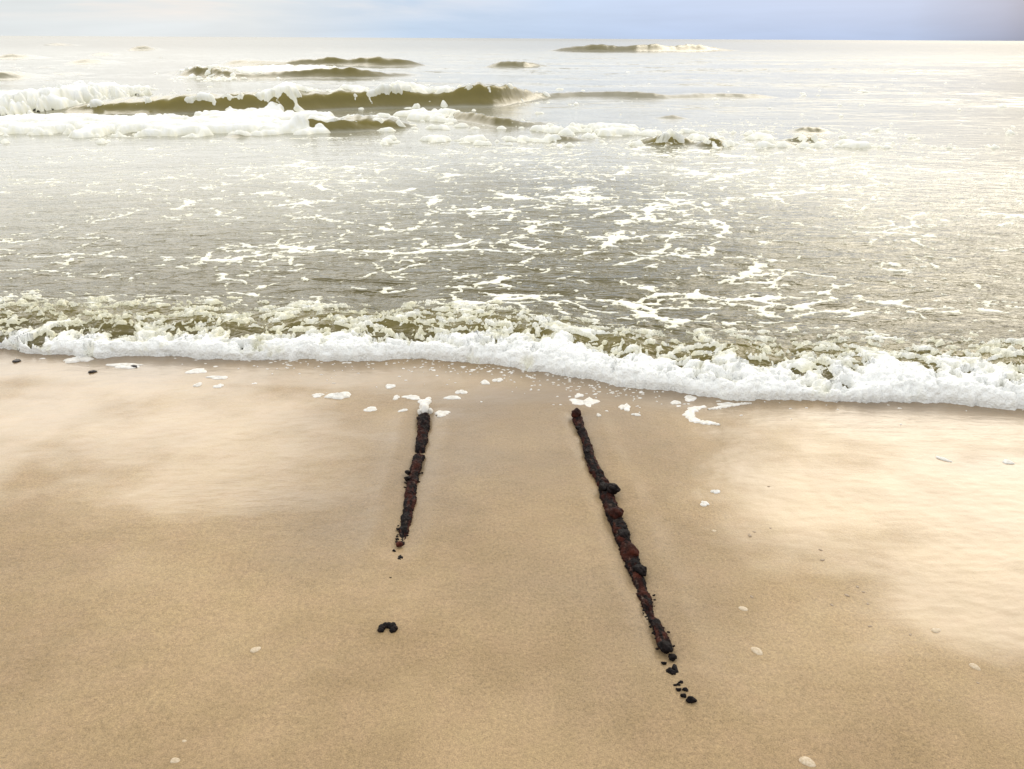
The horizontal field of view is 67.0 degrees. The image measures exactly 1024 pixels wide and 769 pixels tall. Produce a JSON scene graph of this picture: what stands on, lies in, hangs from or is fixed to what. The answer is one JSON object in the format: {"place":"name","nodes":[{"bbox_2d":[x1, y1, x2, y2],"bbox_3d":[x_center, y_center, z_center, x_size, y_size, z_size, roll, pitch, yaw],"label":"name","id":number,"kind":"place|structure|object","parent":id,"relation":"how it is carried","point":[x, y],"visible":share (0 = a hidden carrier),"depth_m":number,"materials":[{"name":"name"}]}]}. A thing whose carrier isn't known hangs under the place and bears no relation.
{"place":"outdoors","nodes":[
{"label":"outdoors","id":0,"kind":"place"},
{"bbox_2d":[0,348,1023,768],"bbox_3d":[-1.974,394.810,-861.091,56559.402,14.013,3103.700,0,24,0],"label":"beach","id":1,"kind":"structure","parent":0,"point":[176,546],"depth_m":2.52,"materials":[{"name":"beige sand"}]},
{"bbox_2d":[64,356,93,362],"bbox_3d":[-2.345,-0.138,4.187,0.159,0.016,0.091,0,24,0],"label":"foam scrap","id":2,"kind":"object","parent":1,"relation":"on","point":[77,359],"visible":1,"depth_m":4.17,"materials":[{"name":"white liquid"}]},
{"bbox_2d":[106,363,142,368],"bbox_3d":[-2.067,-0.102,4.116,0.213,0.011,0.070,2,24,5],"label":"foam scrap","id":3,"kind":"object","parent":1,"relation":"on","point":[123,365],"visible":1,"depth_m":4.11,"materials":[{"name":"white liquid"}]},
{"bbox_2d":[170,758,179,762],"bbox_3d":[-0.813,0.908,1.870,0.026,0.006,0.017,2,30,-7],"label":"shell","id":4,"kind":"object","parent":1,"relation":"on","point":[174,760],"visible":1,"depth_m":1.87},
{"bbox_2d":[185,368,206,373],"bbox_3d":[-1.648,-0.072,4.049,0.118,0.009,0.073,0,24,0],"label":"foam scrap","id":5,"kind":"object","parent":1,"relation":"on","point":[199,370],"visible":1,"depth_m":4.04,"materials":[{"name":"white liquid"}]},
{"bbox_2d":[205,376,227,378],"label":"foam scrap","id":6,"kind":"object","parent":1,"relation":"on","point":[218,377],"visible":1,"depth_m":3.96,"materials":[{"name":"white liquid"}]},
{"bbox_2d":[213,384,223,387],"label":"foam scrap","id":7,"kind":"object","parent":1,"relation":"on","point":[218,386],"visible":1,"depth_m":3.86,"materials":[{"name":"white liquid"}]},
{"bbox_2d":[250,647,260,652],"bbox_3d":[-0.731,0.757,2.210,0.033,0.007,0.022,-11,32,-33],"label":"shell","id":8,"kind":"object","parent":1,"relation":"on","point":[254,649],"visible":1,"depth_m":2.21},
{"bbox_2d":[312,393,324,397],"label":"foam scrap","id":9,"kind":"object","parent":1,"relation":"on","point":[315,395],"visible":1,"depth_m":3.77,"materials":[{"name":"white liquid"}]},
{"bbox_2d":[324,391,350,398],"bbox_3d":[-0.847,0.054,3.763,0.134,0.016,0.078,-8,26,-19],"label":"foam scrap","id":10,"kind":"object","parent":1,"relation":"on","point":[342,395],"visible":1,"depth_m":3.76,"materials":[{"name":"white liquid"}]},
{"bbox_2d":[364,406,376,411],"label":"foam scrap","id":11,"kind":"object","parent":1,"relation":"on","point":[369,409],"visible":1,"depth_m":3.63,"materials":[{"name":"white liquid"}]},
{"bbox_2d":[377,622,397,632],"bbox_3d":[-0.368,0.721,2.294,0.061,0.021,0.044,0,24,0],"label":"tarry lump","id":12,"kind":"object","parent":1,"relation":"on","point":[392,627],"visible":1,"depth_m":2.29,"materials":[{"name":"black"}]},
{"bbox_2d":[386,384,395,388],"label":"foam scrap","id":13,"kind":"object","parent":1,"relation":"on","point":[389,386],"visible":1,"depth_m":3.87,"materials":[{"name":"white liquid"}]},
{"bbox_2d":[389,412,429,577],"bbox_3d":[-0.392,0.409,3.033,0.074,0.082,1.250,0,24,-1],"label":"rusty iron bar","id":14,"kind":"object","parent":1,"relation":"on","point":[413,473],"visible":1,"depth_m":3.05,"materials":[{"name":"brown metal"}]},
{"bbox_2d":[402,395,419,399],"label":"foam scrap","id":15,"kind":"object","parent":1,"relation":"on","point":[413,397],"visible":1,"depth_m":3.76,"materials":[{"name":"white liquid"}]},
{"bbox_2d":[417,397,432,413],"bbox_3d":[-0.416,0.100,3.685,0.075,0.068,0.170,-3,24,-8],"label":"foam heap","id":16,"kind":"object","parent":1,"relation":"on","point":[424,404],"visible":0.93,"depth_m":3.62,"materials":[{"name":"white liquid"}]},
{"bbox_2d":[435,410,449,416],"bbox_3d":[-0.322,0.134,3.602,0.075,0.009,0.066,0,24,0],"label":"foam scrap","id":17,"kind":"object","parent":1,"relation":"on","point":[439,413],"visible":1,"depth_m":3.60,"materials":[{"name":"white liquid"}]},
{"bbox_2d":[443,396,460,398],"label":"foam scrap","id":18,"kind":"object","parent":1,"relation":"on","point":[452,397],"visible":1,"depth_m":3.76,"materials":[{"name":"white liquid"}]},
{"bbox_2d":[455,390,467,393],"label":"foam scrap","id":19,"kind":"object","parent":1,"relation":"on","point":[461,392],"visible":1,"depth_m":3.82,"materials":[{"name":"white liquid"}]},
{"bbox_2d":[15,358,966,424],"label":"foam flecks","id":20,"kind":"object","parent":1,"relation":"on","point":[472,370],"visible":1,"depth_m":4.01,"materials":[{"name":"white liquid"}]},
{"bbox_2d":[492,378,502,381],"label":"foam scrap","id":21,"kind":"object","parent":1,"relation":"on","point":[498,380],"visible":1,"depth_m":3.95,"materials":[{"name":"white liquid"}]},
{"bbox_2d":[569,397,599,406],"bbox_3d":[0.346,0.080,3.737,0.148,0.009,0.114,11,26,23],"label":"foam scrap","id":22,"kind":"object","parent":1,"relation":"on","point":[588,402],"visible":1,"depth_m":3.73,"materials":[{"name":"white liquid"}]},
{"bbox_2d":[618,403,630,410],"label":"foam scrap","id":23,"kind":"object","parent":1,"relation":"on","point":[626,407],"visible":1,"depth_m":3.67,"materials":[{"name":"white liquid"}]},
{"bbox_2d":[571,408,696,703],"bbox_3d":[0.389,0.489,2.830,0.088,0.087,1.736,-2,24,-5],"label":"rusty iron bar","id":24,"kind":"object","parent":1,"relation":"on","point":[628,549],"visible":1,"depth_m":2.65,"materials":[{"name":"brown metal"}]},
{"bbox_2d":[671,400,680,403],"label":"foam scrap","id":25,"kind":"object","parent":1,"relation":"on","point":[675,402],"visible":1,"depth_m":3.72,"materials":[{"name":"white liquid"}]},
{"bbox_2d":[684,395,696,401],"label":"foam scrap","id":26,"kind":"object","parent":1,"relation":"on","point":[688,398],"visible":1,"depth_m":3.76,"materials":[{"name":"white liquid"}]},
{"bbox_2d":[682,405,719,424],"bbox_3d":[0.870,0.141,3.606,0.155,0.007,0.206,0,24,0],"label":"foam scrap","id":27,"kind":"object","parent":1,"relation":"on","point":[689,413],"visible":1,"depth_m":3.58,"materials":[{"name":"white liquid"}]},
{"bbox_2d":[700,501,708,505],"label":"foam scrap","id":28,"kind":"object","parent":1,"relation":"on","point":[704,503],"visible":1,"depth_m":2.91,"materials":[{"name":"white liquid"}]},
{"bbox_2d":[710,490,719,493],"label":"foam scrap","id":29,"kind":"object","parent":1,"relation":"on","point":[715,491],"visible":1,"depth_m":2.99,"materials":[{"name":"white liquid"}]},
{"bbox_2d":[717,402,732,405],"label":"foam scrap","id":30,"kind":"object","parent":1,"relation":"on","point":[725,403],"visible":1,"depth_m":3.71,"materials":[{"name":"white liquid"}]},
{"bbox_2d":[708,402,751,409],"bbox_3d":[1.037,0.100,3.698,0.236,0.007,0.033,-8,25,-18],"label":"foam scrap","id":31,"kind":"object","parent":1,"relation":"on","point":[727,405],"visible":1,"depth_m":3.69,"materials":[{"name":"white liquid"}]},
{"bbox_2d":[738,606,747,610],"bbox_3d":[0.712,0.690,2.382,0.032,0.007,0.021,15,33,19],"label":"shell","id":32,"kind":"object","parent":1,"relation":"on","point":[742,608],"visible":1,"depth_m":2.38},
{"bbox_2d":[751,647,762,654],"bbox_3d":[0.703,0.764,2.219,0.026,0.008,0.040,-27,40,-36],"label":"shell","id":33,"kind":"object","parent":1,"relation":"on","point":[756,650],"visible":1,"depth_m":2.22},
{"bbox_2d":[799,756,815,766],"bbox_3d":[0.720,0.917,1.881,0.043,0.008,0.028,17,35,24],"label":"shell","id":34,"kind":"object","parent":1,"relation":"on","point":[806,761],"visible":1,"depth_m":1.88},
{"bbox_2d":[931,628,940,632],"bbox_3d":[1.262,0.731,2.299,0.034,0.007,0.022,-3,30,-17],"label":"shell","id":35,"kind":"object","parent":1,"relation":"on","point":[935,630],"visible":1,"depth_m":2.29},
{"bbox_2d":[936,456,951,461],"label":"foam scrap","id":36,"kind":"object","parent":1,"relation":"on","point":[942,458],"visible":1,"depth_m":3.23,"materials":[{"name":"white liquid"}]},
{"bbox_2d":[969,663,980,670],"bbox_3d":[1.296,0.790,2.164,0.022,0.007,0.033,-23,37,-31],"label":"shell","id":37,"kind":"object","parent":1,"relation":"on","point":[974,666],"visible":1,"depth_m":2.16},
{"bbox_2d":[1002,459,1014,463],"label":"foam scrap","id":38,"kind":"object","parent":1,"relation":"on","point":[1006,461],"visible":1,"depth_m":3.21,"materials":[{"name":"white liquid"}]},
{"bbox_2d":[0,36,1023,388],"bbox_3d":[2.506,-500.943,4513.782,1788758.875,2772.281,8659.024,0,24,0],"label":"sea","id":39,"kind":"structure","parent":0,"point":[680,82],"depth_m":9.07,"materials":[{"name":"liquid"}]},
{"bbox_2d":[0,289,1023,410],"bbox_3d":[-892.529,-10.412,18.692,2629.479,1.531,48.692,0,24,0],"label":"shore foam","id":40,"kind":"object","parent":39,"relation":"on","point":[884,375],"visible":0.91,"depth_m":4.17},
{"bbox_2d":[0,64,1023,148],"bbox_3d":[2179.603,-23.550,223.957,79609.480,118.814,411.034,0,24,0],"label":"surf foam","id":41,"kind":"object","parent":39,"relation":"on","point":[272,118],"visible":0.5,"depth_m":15.05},
{"bbox_2d":[0,99,1023,341],"bbox_3d":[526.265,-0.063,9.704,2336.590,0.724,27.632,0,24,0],"label":"foam streaks","id":42,"kind":"object","parent":39,"relation":"on","point":[696,294],"visible":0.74,"depth_m":7.35,"materials":[{"name":"white liquid"}]},
{"bbox_2d":[0,0,1023,40],"label":"sky","id":43,"kind":"structure","parent":0,"point":[944,20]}
]}

